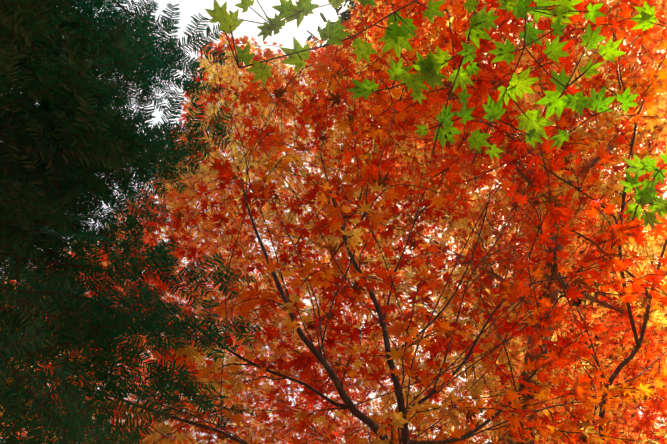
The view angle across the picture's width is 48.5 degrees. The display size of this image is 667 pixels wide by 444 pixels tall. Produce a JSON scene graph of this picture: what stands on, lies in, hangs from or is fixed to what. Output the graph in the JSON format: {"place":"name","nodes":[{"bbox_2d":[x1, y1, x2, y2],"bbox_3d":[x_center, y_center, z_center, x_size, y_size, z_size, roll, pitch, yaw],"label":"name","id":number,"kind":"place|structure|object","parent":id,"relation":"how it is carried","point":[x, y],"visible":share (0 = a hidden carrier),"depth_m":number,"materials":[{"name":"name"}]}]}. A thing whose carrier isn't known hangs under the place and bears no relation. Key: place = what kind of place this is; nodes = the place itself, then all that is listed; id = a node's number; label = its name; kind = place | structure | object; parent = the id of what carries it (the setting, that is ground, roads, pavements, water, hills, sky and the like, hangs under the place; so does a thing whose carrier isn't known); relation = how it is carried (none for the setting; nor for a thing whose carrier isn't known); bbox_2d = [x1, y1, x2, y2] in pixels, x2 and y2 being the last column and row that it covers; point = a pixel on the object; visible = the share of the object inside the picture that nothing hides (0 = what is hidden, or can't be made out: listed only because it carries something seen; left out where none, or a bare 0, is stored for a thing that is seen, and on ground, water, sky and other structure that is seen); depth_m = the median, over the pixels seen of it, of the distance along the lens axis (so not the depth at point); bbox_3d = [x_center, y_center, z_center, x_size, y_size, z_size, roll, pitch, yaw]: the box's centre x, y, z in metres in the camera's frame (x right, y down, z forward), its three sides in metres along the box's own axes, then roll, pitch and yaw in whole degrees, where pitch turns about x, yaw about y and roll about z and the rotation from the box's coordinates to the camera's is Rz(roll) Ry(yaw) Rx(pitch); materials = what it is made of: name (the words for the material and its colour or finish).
{"place":"outdoors","nodes":[
{"label":"outdoors","id":0,"kind":"place"},
{"bbox_2d":[0,0,666,443],"label":"sky","id":1,"kind":"structure","parent":0,"point":[310,22],"materials":[{"name":"white"}]},
{"bbox_3d":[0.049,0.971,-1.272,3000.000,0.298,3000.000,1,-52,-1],"label":"ground","id":2,"kind":"structure","parent":0,"visible":0},
{"bbox_2d":[0,0,261,443],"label":"conifer tree","id":3,"kind":"object","parent":2,"relation":"on","point":[70,137],"visible":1,"depth_m":2.49,"materials":[{"name":"green plant"}]},
{"bbox_2d":[0,0,666,443],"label":"maple tree","id":4,"kind":"object","parent":2,"relation":"on","point":[340,64],"visible":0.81,"depth_m":2.85,"materials":[{"name":"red plant"}]},
{"bbox_2d":[0,0,666,443],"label":"maple tree","id":5,"kind":"object","parent":2,"relation":"on","point":[642,54],"visible":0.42,"depth_m":5.03,"materials":[{"name":"orange plant"}]},
{"bbox_2d":[1,0,666,443],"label":"maple tree","id":6,"kind":"object","parent":2,"relation":"on","point":[357,394],"visible":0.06,"depth_m":8.05,"materials":[{"name":"orange plant"}]},
{"bbox_2d":[2,0,666,443],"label":"maple tree","id":7,"kind":"object","parent":2,"relation":"on","point":[216,198],"visible":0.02,"depth_m":10.75,"materials":[{"name":"orange plant"}]},
{"bbox_2d":[205,0,666,230],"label":"green maple","id":8,"kind":"object","parent":2,"relation":"on","point":[532,124],"visible":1,"depth_m":1.61,"materials":[{"name":"green plant"}]},
{"bbox_2d":[306,0,586,440],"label":"maple tree","id":9,"kind":"object","parent":2,"relation":"on","point":[344,16],"visible":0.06,"depth_m":21.06,"materials":[{"name":"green plant"}]},
{"bbox_2d":[388,42,666,443],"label":"maple tree","id":10,"kind":"object","parent":2,"relation":"on","point":[489,277],"visible":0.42,"depth_m":4.27,"materials":[{"name":"red plant"}]},
{"bbox_2d":[476,185,666,443],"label":"maple tree","id":11,"kind":"object","parent":2,"relation":"on","point":[576,316],"visible":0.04,"depth_m":18.65,"materials":[{"name":"orange plant"}]}
]}

